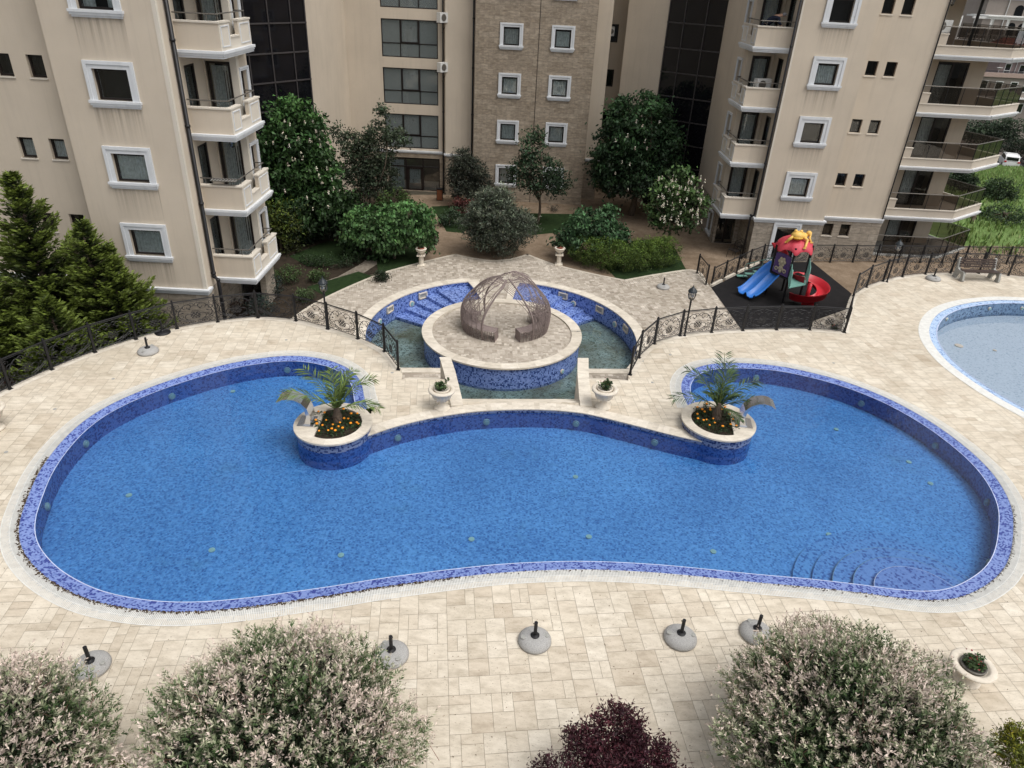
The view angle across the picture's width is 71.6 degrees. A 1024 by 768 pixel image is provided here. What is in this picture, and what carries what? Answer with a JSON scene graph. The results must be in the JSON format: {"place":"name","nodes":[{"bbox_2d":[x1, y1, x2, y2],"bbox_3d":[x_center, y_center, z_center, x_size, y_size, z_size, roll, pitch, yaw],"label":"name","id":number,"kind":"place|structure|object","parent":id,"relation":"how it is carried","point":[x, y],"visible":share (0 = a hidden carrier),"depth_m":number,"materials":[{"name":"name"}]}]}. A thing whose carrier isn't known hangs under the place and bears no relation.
{"place":"outdoors","nodes":[
{"label":"outdoors","id":0,"kind":"place"},
{"bbox_2d":[290,241,356,265],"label":"lawn","id":1,"kind":"structure","parent":0,"point":[327,248],"depth_m":38.30,"materials":[{"name":"green plant"}]},
{"bbox_2d":[230,188,438,318],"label":"garden ground","id":2,"kind":"structure","parent":0,"point":[302,277],"depth_m":35.84,"materials":[{"name":"soil"}]},
{"bbox_2d":[0,0,280,328],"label":"apartment block","id":3,"kind":"structure","parent":2,"relation":"on","point":[123,123],"depth_m":26.13,"materials":[{"name":"beige paint"}]},
{"bbox_2d":[66,0,123,18],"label":"window","id":4,"kind":"structure","parent":3,"relation":"in","point":[112,9],"depth_m":23.32,"materials":[{"name":"white glass"}]},
{"bbox_2d":[81,60,142,109],"bbox_3d":[-13.793,-9.802,25.059,1.820,2.970,0.750,3,30,0],"label":"window","id":5,"kind":"structure","parent":3,"relation":"in","point":[115,80],"depth_m":24.66,"materials":[{"name":"white glass"}]},
{"bbox_2d":[101,146,158,189],"bbox_3d":[-13.919,-7.361,26.467,1.820,2.970,0.750,3,30,0],"label":"window","id":6,"kind":"structure","parent":3,"relation":"in","point":[132,163],"depth_m":26.02,"materials":[{"name":"white glass"}]},
{"bbox_2d":[119,222,173,262],"bbox_3d":[-14.045,-4.921,27.875,1.820,2.970,0.750,3,30,0],"label":"window","id":7,"kind":"structure","parent":3,"relation":"in","point":[151,239],"depth_m":27.44,"materials":[{"name":"white glass"}]},
{"bbox_2d":[184,63,199,105],"bbox_3d":[-12.284,-10.731,26.505,0.800,2.250,0.900,3,30,0],"label":"glass door","id":8,"kind":"structure","parent":3,"relation":"in","point":[189,71],"depth_m":26.38,"materials":[{"name":"black glass"}]},
{"bbox_2d":[196,0,222,20],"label":"glass door","id":9,"kind":"structure","parent":3,"relation":"in","point":[207,5],"depth_m":26.35,"materials":[{"name":"grey glass"}]},
{"bbox_2d":[206,61,234,106],"bbox_3d":[-11.271,-11.539,27.995,0.900,2.250,0.800,3,30,0],"label":"glass door","id":10,"kind":"structure","parent":3,"relation":"in","point":[217,69],"depth_m":27.62,"materials":[{"name":"grey glass"}]},
{"bbox_2d":[218,140,245,184],"bbox_3d":[-11.396,-9.099,29.403,0.900,2.250,0.800,3,30,0],"label":"glass door","id":11,"kind":"structure","parent":3,"relation":"in","point":[230,155],"depth_m":29.11,"materials":[{"name":"grey glass"}]},
{"bbox_2d":[230,214,254,254],"bbox_3d":[-11.522,-6.658,30.811,0.900,2.250,0.800,3,30,0],"label":"glass door","id":12,"kind":"structure","parent":3,"relation":"in","point":[240,223],"depth_m":30.63,"materials":[{"name":"grey glass"}]},
{"bbox_2d":[265,196,316,256],"bbox_3d":[-12.299,-8.404,37.797,3.681,3.173,2.965,3,30,0],"label":"spreading shrub","id":13,"kind":"object","parent":2,"relation":"on","point":[280,215],"visible":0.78,"depth_m":37.28,"materials":[{"name":"green plant"}]},
{"bbox_2d":[256,89,363,243],"bbox_3d":[-11.181,-11.559,38.182,7.228,7.952,5.431,3,30,0],"label":"chestnut tree","id":14,"kind":"object","parent":2,"relation":"on","point":[286,139],"visible":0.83,"depth_m":37.37,"materials":[{"name":"green plant"}]},
{"bbox_2d":[293,187,374,244],"bbox_3d":[-9.956,-9.371,40.105,5.270,3.133,3.154,-17,35,-30],"label":"dark shrub","id":15,"kind":"object","parent":2,"relation":"on","point":[331,234],"visible":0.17,"depth_m":39.62,"materials":[{"name":"green plant"}]},
{"bbox_2d":[298,247,370,269],"bbox_3d":[-8.962,-6.461,36.661,4.063,1.079,2.336,-13,33,-25],"label":"hedge","id":16,"kind":"object","parent":2,"relation":"on","point":[320,259],"visible":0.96,"depth_m":36.42,"materials":[{"name":"green plant"}]},
{"bbox_2d":[334,196,440,262],"bbox_3d":[-6.499,-8.017,37.338,5.618,3.678,3.456,3,30,0],"label":"mulberry tree","id":17,"kind":"object","parent":2,"relation":"on","point":[383,231],"visible":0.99,"depth_m":36.59,"materials":[{"name":"green plant"}]},
{"bbox_2d":[308,271,373,295],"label":"lawn","id":18,"kind":"structure","parent":0,"point":[336,284],"depth_m":34.81,"materials":[{"name":"green plant"}]},
{"bbox_2d":[377,246,418,271],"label":"lawn","id":19,"kind":"structure","parent":0,"point":[409,257],"depth_m":37.73,"materials":[{"name":"green plant"}]},
{"bbox_2d":[0,158,937,391],"bbox_3d":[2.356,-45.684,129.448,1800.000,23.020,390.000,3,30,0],"label":"terrain","id":20,"kind":"structure","parent":0,"point":[412,193],"depth_m":49.33,"materials":[{"name":"green plant"}]},
{"bbox_2d":[0,283,72,380],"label":"golden conifer","id":21,"kind":"object","parent":20,"relation":"on","point":[5,330],"visible":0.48,"depth_m":24.61,"materials":[{"name":"green plant"}]},
{"bbox_2d":[0,169,117,377],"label":"golden conifer","id":22,"kind":"object","parent":20,"relation":"on","point":[28,256],"visible":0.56,"depth_m":24.58,"materials":[{"name":"green plant"}]},
{"bbox_2d":[5,294,116,382],"bbox_3d":[-15.684,-1.464,24.628,3.388,3.662,3.410,3,30,0],"label":"golden conifer","id":23,"kind":"object","parent":20,"relation":"on","point":[55,315],"visible":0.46,"depth_m":24.09,"materials":[{"name":"green plant"}]},
{"bbox_2d":[36,216,169,348],"bbox_3d":[-15.203,-3.385,25.999,4.546,5.704,4.382,3,30,0],"label":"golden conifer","id":24,"kind":"object","parent":20,"relation":"on","point":[85,240],"visible":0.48,"depth_m":25.14,"materials":[{"name":"green plant"}]},
{"bbox_2d":[75,241,178,345],"bbox_3d":[-14.606,-2.929,26.189,3.600,4.730,3.466,22,35,29],"label":"golden conifer","id":25,"kind":"object","parent":20,"relation":"on","point":[116,264],"visible":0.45,"depth_m":25.86,"materials":[{"name":"green plant"}]},
{"bbox_2d":[324,97,412,204],"bbox_3d":[-8.173,-12.486,40.594,5.250,7.386,3.298,3,30,0],"label":"slender tree","id":26,"kind":"object","parent":20,"relation":"on","point":[369,171],"visible":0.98,"depth_m":39.82,"materials":[{"name":"green plant"}]},
{"bbox_2d":[439,145,496,202],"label":"upright shrub","id":27,"kind":"object","parent":20,"relation":"on","point":[461,167],"visible":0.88,"depth_m":45.70,"materials":[{"name":"green plant"}]},
{"bbox_2d":[304,0,669,204],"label":"apartment block","id":28,"kind":"structure","parent":20,"relation":"on","point":[560,71],"depth_m":45.62,"materials":[{"name":"beige paint"}]},
{"bbox_2d":[240,0,313,226],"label":"glass curtain wall","id":29,"kind":"structure","parent":28,"relation":"attached to","point":[277,58],"depth_m":37.52,"materials":[{"name":"black glass"}]},
{"bbox_2d":[380,0,437,9],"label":"hall window","id":30,"kind":"structure","parent":28,"relation":"in","point":[416,4],"depth_m":45.28,"materials":[{"name":"grey glass"}]},
{"bbox_2d":[381,18,437,58],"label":"hall window","id":31,"kind":"structure","parent":28,"relation":"in","point":[406,38],"depth_m":46.18,"materials":[{"name":"grey glass"}]},
{"bbox_2d":[383,67,437,105],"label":"hall window","id":32,"kind":"structure","parent":28,"relation":"in","point":[401,85],"depth_m":47.62,"materials":[{"name":"grey glass"}]},
{"bbox_2d":[385,113,438,149],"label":"hall window","id":33,"kind":"structure","parent":28,"relation":"in","point":[423,130],"depth_m":48.99,"materials":[{"name":"grey glass"}]},
{"bbox_2d":[389,157,439,190],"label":"entrance door","id":34,"kind":"structure","parent":28,"relation":"in","point":[423,174],"depth_m":49.92,"materials":[{"name":"grey glass"}]},
{"bbox_2d":[496,120,518,144],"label":"window","id":35,"kind":"structure","parent":28,"relation":"in","point":[508,130],"depth_m":46.53,"materials":[{"name":"white glass"}]},
{"bbox_2d":[497,73,520,98],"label":"window","id":36,"kind":"structure","parent":28,"relation":"in","point":[509,84],"depth_m":45.12,"materials":[{"name":"white glass"}]},
{"bbox_2d":[499,22,523,49],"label":"window","id":37,"kind":"structure","parent":28,"relation":"in","point":[512,33],"depth_m":43.72,"materials":[{"name":"white glass"}]},
{"bbox_2d":[544,122,567,146],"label":"window","id":38,"kind":"structure","parent":28,"relation":"in","point":[555,131],"depth_m":46.54,"materials":[{"name":"white glass"}]},
{"bbox_2d":[547,75,571,100],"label":"window","id":39,"kind":"structure","parent":28,"relation":"in","point":[557,85],"depth_m":45.12,"materials":[{"name":"white glass"}]},
{"bbox_2d":[550,25,575,52],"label":"window","id":40,"kind":"structure","parent":28,"relation":"in","point":[562,36],"depth_m":43.71,"materials":[{"name":"white glass"}]},
{"bbox_2d":[454,180,543,258],"bbox_3d":[-0.706,-8.902,38.308,4.900,4.120,4.070,3,30,0],"label":"olive tree","id":41,"kind":"object","parent":20,"relation":"on","point":[496,217],"visible":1,"depth_m":37.67,"materials":[{"name":"green plant"}]},
{"bbox_2d":[501,124,577,223],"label":"ornamental tree","id":42,"kind":"object","parent":20,"relation":"on","point":[540,185],"visible":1,"depth_m":42.42,"materials":[{"name":"green plant"}]},
{"bbox_2d":[546,200,634,257],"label":"mulberry tree","id":43,"kind":"object","parent":20,"relation":"on","point":[576,227],"visible":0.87,"depth_m":37.90,"materials":[{"name":"green plant"}]},
{"bbox_2d":[224,300,1020,379],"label":"retaining wall","id":44,"kind":"structure","parent":20,"relation":"on","point":[714,369],"depth_m":28.39,"materials":[{"name":"grey stone"}]},
{"bbox_2d":[0,272,1023,396],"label":"deck edge coping","id":45,"kind":"object","parent":44,"relation":"on","point":[644,354],"visible":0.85,"depth_m":26.01,"materials":[{"name":"stone"}]},
{"bbox_2d":[0,290,400,390],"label":"iron fence","id":46,"kind":"object","parent":45,"relation":"on","point":[132,324],"visible":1,"depth_m":24.55,"materials":[{"name":"black metal"}]},
{"bbox_2d":[628,304,852,375],"bbox_3d":[8.084,-2.084,26.267,10.034,1.102,2.088,-11,33,-22],"label":"iron fence","id":47,"kind":"object","parent":45,"relation":"on","point":[711,330],"visible":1,"depth_m":26.96,"materials":[{"name":"black metal"}]},
{"bbox_2d":[842,251,1023,332],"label":"iron fence","id":48,"kind":"object","parent":45,"relation":"on","point":[932,254],"visible":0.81,"depth_m":33.36,"materials":[{"name":"black metal"}]},
{"bbox_2d":[961,0,1023,28],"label":"hotel tower","id":49,"kind":"structure","parent":20,"relation":"on","point":[1005,7],"depth_m":162.69,"materials":[{"name":"beige concrete"}]},
{"bbox_2d":[965,116,1023,150],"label":"broadleaf tree","id":50,"kind":"object","parent":20,"relation":"on","point":[1004,129],"visible":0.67,"depth_m":103.86,"materials":[{"name":"green plant"}]},
{"bbox_2d":[432,303,571,362],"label":"island paving","id":51,"kind":"structure","parent":0,"point":[487,348],"depth_m":30.28,"materials":[{"name":"beige stone"}]},
{"bbox_2d":[460,271,550,342],"bbox_3d":[-0.245,-3.551,30.567,3.937,2.522,3.046,0,30,-5],"label":"wicker gazebo","id":52,"kind":"object","parent":51,"relation":"on","point":[540,314],"visible":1,"depth_m":30.11,"materials":[{"name":"brown wicker"}]},
{"bbox_2d":[0,275,1023,767],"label":"deck paving","id":53,"kind":"structure","parent":0,"point":[456,743],"depth_m":14.78,"materials":[{"name":"stone"}]},
{"bbox_2d":[71,645,111,680],"bbox_3d":[-7.797,5.028,13.072,0.670,0.550,0.670,-10,32,-21],"label":"umbrella base","id":54,"kind":"object","parent":53,"relation":"on","point":[100,661],"visible":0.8,"depth_m":13.08,"materials":[{"name":"white concrete"}]},
{"bbox_2d":[374,635,408,668],"bbox_3d":[-2.313,5.015,13.585,0.670,0.550,0.670,14,32,18],"label":"umbrella base","id":55,"kind":"object","parent":53,"relation":"on","point":[398,650],"visible":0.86,"depth_m":13.57,"materials":[{"name":"white concrete"}]},
{"bbox_2d":[428,377,454,411],"bbox_3d":[-2.106,0.297,21.293,0.820,1.037,0.820,-14,34,-26],"label":"plant urn","id":56,"kind":"object","parent":53,"relation":"on","point":[441,392],"visible":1,"depth_m":21.13,"materials":[{"name":"white stone"}]},
{"bbox_2d":[0,350,1023,625],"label":"swimming pool","id":57,"kind":"structure","parent":53,"relation":"in","point":[204,488],"depth_m":18.77,"materials":[{"name":"tile"}]},
{"bbox_2d":[293,403,371,469],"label":"planter island","id":58,"kind":"structure","parent":57,"relation":"on","point":[328,452],"depth_m":19.68,"materials":[{"name":"blue tile"}]},
{"bbox_2d":[276,390,317,426],"bbox_3d":[-6.022,0.677,19.900,0.958,0.860,0.550,3,30,0],"label":"water spout","id":59,"kind":"object","parent":58,"relation":"on","point":[307,406],"visible":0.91,"depth_m":19.83,"materials":[{"name":"metal"}]},
{"bbox_2d":[276,363,384,424],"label":"date palm","id":60,"kind":"object","parent":58,"relation":"on","point":[337,400],"visible":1,"depth_m":19.87,"materials":[{"name":"green plant"}]},
{"bbox_2d":[681,401,755,464],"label":"planter island","id":61,"kind":"structure","parent":57,"relation":"on","point":[723,448],"depth_m":20.68,"materials":[{"name":"blue tile"}]},
{"bbox_2d":[668,350,765,423],"bbox_3d":[6.027,0.195,20.861,3.007,2.000,1.943,3,30,0],"label":"date palm","id":62,"kind":"object","parent":61,"relation":"on","point":[719,399],"visible":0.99,"depth_m":20.86,"materials":[{"name":"green plant"}]},
{"bbox_2d":[735,395,775,428],"bbox_3d":[7.139,0.815,20.838,0.958,0.860,0.550,6,30,6],"label":"water spout","id":63,"kind":"object","parent":61,"relation":"on","point":[747,407],"visible":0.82,"depth_m":20.74,"materials":[{"name":"metal"}]},
{"bbox_2d":[13,456,1017,615],"bbox_3d":[0.415,3.774,16.489,25.461,0.018,5.051,3,30,0],"label":"pool edge","id":64,"kind":"object","parent":53,"relation":"on","point":[93,600],"visible":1,"depth_m":15.22,"materials":[{"name":"blue tile"}]},
{"bbox_2d":[518,621,550,653],"bbox_3d":[0.462,4.901,14.032,0.670,0.550,0.670,-17,35,-31],"label":"umbrella base","id":65,"kind":"object","parent":53,"relation":"on","point":[535,639],"visible":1,"depth_m":14.00,"materials":[{"name":"white concrete"}]},
{"bbox_2d":[592,377,617,410],"bbox_3d":[2.834,0.257,21.747,0.820,1.094,0.820,27,38,35],"label":"plant urn","id":66,"kind":"object","parent":53,"relation":"on","point":[605,390],"visible":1,"depth_m":21.58,"materials":[{"name":"white stone"}]},
{"bbox_2d":[526,693,693,767],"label":"japanese maple","id":67,"kind":"object","parent":53,"relation":"on","point":[631,750],"visible":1,"depth_m":10.82,"materials":[{"name":"purple plant"}]},
{"bbox_2d":[663,619,696,651],"bbox_3d":[3.414,4.927,14.249,0.670,0.550,0.670,-10,32,-21],"label":"umbrella base","id":68,"kind":"object","parent":53,"relation":"on","point":[682,637],"visible":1,"depth_m":14.22,"materials":[{"name":"white concrete"}]},
{"bbox_2d":[739,614,770,645],"bbox_3d":[5.014,4.901,14.438,0.670,0.550,0.670,25,36,33],"label":"umbrella base","id":69,"kind":"object","parent":53,"relation":"on","point":[748,626],"visible":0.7,"depth_m":14.45,"materials":[{"name":"white concrete"}]},
{"bbox_2d":[918,297,1023,417],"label":"wading pool","id":70,"kind":"structure","parent":53,"relation":"in","point":[977,345],"depth_m":28.55,"materials":[{"name":"tile"}]},
{"bbox_2d":[950,648,997,689],"bbox_3d":[8.858,5.471,13.677,0.820,0.666,0.820,-12,33,-24],"label":"plant urn","id":71,"kind":"object","parent":53,"relation":"on","point":[979,668],"visible":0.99,"depth_m":13.58,"materials":[{"name":"white stone"}]},
{"bbox_2d":[952,257,1001,282],"bbox_3d":[21.911,-5.347,33.310,1.837,0.950,0.800,1,30,-3],"label":"park bench","id":72,"kind":"object","parent":53,"relation":"on","point":[993,271],"visible":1,"depth_m":33.37,"materials":[{"name":"white metal"}]},
{"bbox_2d":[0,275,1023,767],"bbox_3d":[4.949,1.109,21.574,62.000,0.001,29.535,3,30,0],"label":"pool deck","id":73,"kind":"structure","parent":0,"point":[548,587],"depth_m":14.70,"materials":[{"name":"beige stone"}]},
{"bbox_2d":[0,639,133,767],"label":"dappled willow","id":74,"kind":"object","parent":73,"relation":"on","point":[38,722],"visible":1,"depth_m":10.54,"materials":[{"name":"green plant"}]},
{"bbox_2d":[109,612,440,767],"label":"dappled willow","id":75,"kind":"object","parent":73,"relation":"on","point":[256,675],"visible":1,"depth_m":10.51,"materials":[{"name":"green plant"}]},
{"bbox_2d":[700,608,1013,767],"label":"dappled willow","id":76,"kind":"object","parent":73,"relation":"on","point":[923,736],"visible":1,"depth_m":10.96,"materials":[{"name":"green plant"}]},
{"bbox_2d":[987,713,1023,767],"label":"golden shrub","id":77,"kind":"object","parent":73,"relation":"on","point":[1013,743],"visible":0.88,"depth_m":11.95,"materials":[{"name":"green plant"}]},
{"bbox_2d":[524,213,574,234],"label":"lawn","id":78,"kind":"structure","parent":0,"point":[549,223],"depth_m":44.95,"materials":[{"name":"green plant"}]},
{"bbox_2d":[297,255,869,409],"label":"terrace paving","id":79,"kind":"structure","parent":0,"point":[412,279],"depth_m":34.93,"materials":[{"name":"beige stone"}]},
{"bbox_2d":[354,278,647,398],"bbox_3d":[-0.457,-1.810,30.973,12.598,1.074,12.796,3,30,0],"label":"fountain basin","id":80,"kind":"object","parent":79,"relation":"on","point":[605,334],"visible":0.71,"depth_m":31.76,"materials":[{"name":"tile"}]},
{"bbox_2d":[462,399,578,402],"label":"fountain stairs","id":81,"kind":"structure","parent":80,"relation":"on","point":[523,400],"depth_m":22.73,"materials":[{"name":"stone"}]},
{"bbox_2d":[711,262,851,328],"bbox_3d":[13.820,-4.445,35.840,7.261,0.001,10.787,3,30,0],"label":"playground mat","id":82,"kind":"object","parent":79,"relation":"on","point":[728,294],"visible":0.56,"depth_m":35.30,"materials":[{"name":"black rubber"}]},
{"bbox_2d":[736,229,829,304],"bbox_3d":[13.096,-6.059,35.015,3.310,3.554,5.067,-18,36,-32],"label":"playset","id":83,"kind":"object","parent":82,"relation":"on","point":[796,242],"visible":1,"depth_m":34.71,"materials":[{"name":"red plastic"}]},
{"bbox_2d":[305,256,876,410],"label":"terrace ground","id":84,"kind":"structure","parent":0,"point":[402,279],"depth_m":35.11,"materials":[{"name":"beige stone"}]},
{"bbox_2d":[439,357,462,406],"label":"parapet wall","id":85,"kind":"structure","parent":84,"relation":"on","point":[447,369],"depth_m":23.15,"materials":[{"name":"beige stone"}]},
{"bbox_2d":[292,254,709,317],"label":"terrace kerb","id":86,"kind":"structure","parent":84,"relation":"on","point":[332,294],"depth_m":37.45,"materials":[{"name":"stone"}]},
{"bbox_2d":[574,358,591,406],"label":"parapet wall","id":87,"kind":"structure","parent":84,"relation":"on","point":[582,393],"depth_m":23.28,"materials":[{"name":"beige stone"}]},
{"bbox_2d":[605,239,685,282],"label":"lawn","id":88,"kind":"structure","parent":0,"point":[618,273],"depth_m":38.27,"materials":[{"name":"green plant"}]},
{"bbox_2d":[408,186,1023,294],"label":"garden path","id":89,"kind":"structure","parent":0,"point":[844,274],"depth_m":41.12,"materials":[{"name":"beige stone"}]},
{"bbox_2d":[564,234,684,273],"bbox_3d":[6.089,-7.006,37.988,6.652,1.999,3.275,3,30,0],"label":"clipped hedge","id":90,"kind":"object","parent":89,"relation":"on","point":[632,259],"visible":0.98,"depth_m":37.67,"materials":[{"name":"green plant"}]},
{"bbox_2d":[580,88,689,215],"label":"chestnut tree","id":91,"kind":"object","parent":89,"relation":"on","point":[632,164],"visible":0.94,"depth_m":43.74,"materials":[{"name":"green plant"}]},
{"bbox_2d":[639,162,714,250],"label":"chestnut tree","id":92,"kind":"object","parent":89,"relation":"on","point":[682,190],"visible":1,"depth_m":39.15,"materials":[{"name":"green plant"}]},
{"bbox_2d":[694,0,1023,261],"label":"apartment block","id":93,"kind":"structure","parent":89,"relation":"on","point":[865,111],"depth_m":38.19,"materials":[{"name":"beige paint"}]},
{"bbox_2d":[643,0,779,222],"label":"glass curtain wall","id":94,"kind":"structure","parent":93,"relation":"attached to","point":[693,41],"depth_m":44.41,"materials":[{"name":"black glass"}]},
{"bbox_2d":[726,167,747,196],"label":"glass door","id":95,"kind":"structure","parent":93,"relation":"in","point":[736,174],"depth_m":41.07,"materials":[{"name":"grey glass"}]},
{"bbox_2d":[737,112,758,143],"bbox_3d":[13.098,-14.175,39.951,0.900,2.250,0.800,3,30,0],"label":"glass door","id":96,"kind":"structure","parent":93,"relation":"in","point":[747,118],"depth_m":39.60,"materials":[{"name":"glass"}]},
{"bbox_2d":[748,55,770,86],"bbox_3d":[13.223,-16.615,38.543,0.900,2.250,0.800,3,30,0],"label":"glass door","id":97,"kind":"structure","parent":93,"relation":"in","point":[758,65],"depth_m":38.10,"materials":[{"name":"glass"}]},
{"bbox_2d":[765,223,801,260],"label":"window","id":98,"kind":"structure","parent":93,"relation":"in","point":[777,233],"depth_m":40.11,"materials":[{"name":"white glass"}]},
{"bbox_2d":[780,172,817,201],"bbox_3d":[15.484,-10.161,38.987,1.740,3.000,0.750,3,30,0],"label":"window","id":99,"kind":"structure","parent":93,"relation":"in","point":[796,183],"depth_m":38.53,"materials":[{"name":"white glass"}]},
{"bbox_2d":[793,116,831,148],"bbox_3d":[15.610,-12.602,37.579,1.740,3.000,0.750,3,30,0],"label":"window","id":100,"kind":"structure","parent":93,"relation":"in","point":[809,129],"depth_m":37.17,"materials":[{"name":"white glass"}]},
{"bbox_2d":[806,56,847,90],"bbox_3d":[15.736,-15.042,36.171,1.740,3.000,0.750,3,30,0],"label":"window","id":101,"kind":"structure","parent":93,"relation":"in","point":[823,69],"depth_m":35.71,"materials":[{"name":"white glass"}]},
{"bbox_2d":[821,0,861,28],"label":"window","id":102,"kind":"structure","parent":93,"relation":"in","point":[837,13],"depth_m":34.43,"materials":[{"name":"white glass"}]},
{"bbox_2d":[896,170,933,197],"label":"glass door","id":103,"kind":"structure","parent":93,"relation":"in","point":[912,180],"depth_m":42.71,"materials":[{"name":"grey glass"}]},
{"bbox_2d":[912,117,951,146],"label":"glass door","id":104,"kind":"structure","parent":93,"relation":"in","point":[929,128],"depth_m":41.22,"materials":[{"name":"grey glass"}]},
{"bbox_2d":[930,61,969,104],"bbox_3d":[24.376,-16.961,40.090,1.750,2.300,0.800,3,30,0],"label":"glass door","id":105,"kind":"structure","parent":93,"relation":"in","point":[947,73],"depth_m":39.73,"materials":[{"name":"glass"}]},
{"bbox_2d":[761,244,1023,263],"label":"iron fence","id":106,"kind":"object","parent":89,"relation":"on","point":[900,252],"visible":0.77,"depth_m":40.83,"materials":[{"name":"black metal"}]},
{"bbox_2d":[905,164,1023,255],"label":"meadow field","id":107,"kind":"structure","parent":0,"point":[994,233],"depth_m":47.42,"materials":[{"name":"green plant"}]},
{"bbox_2d":[976,197,1023,226],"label":"bush","id":108,"kind":"object","parent":107,"relation":"on","point":[1005,215],"visible":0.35,"depth_m":49.63,"materials":[{"name":"green plant"}]},
{"bbox_2d":[978,176,1023,201],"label":"bush","id":109,"kind":"object","parent":107,"relation":"on","point":[1003,193],"visible":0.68,"depth_m":54.53,"materials":[{"name":"green plant"}]},
{"bbox_2d":[966,67,1023,155],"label":"neighbour house","id":110,"kind":"structure","parent":0,"point":[1012,77],"depth_m":109.48,"materials":[{"name":"white paint"}]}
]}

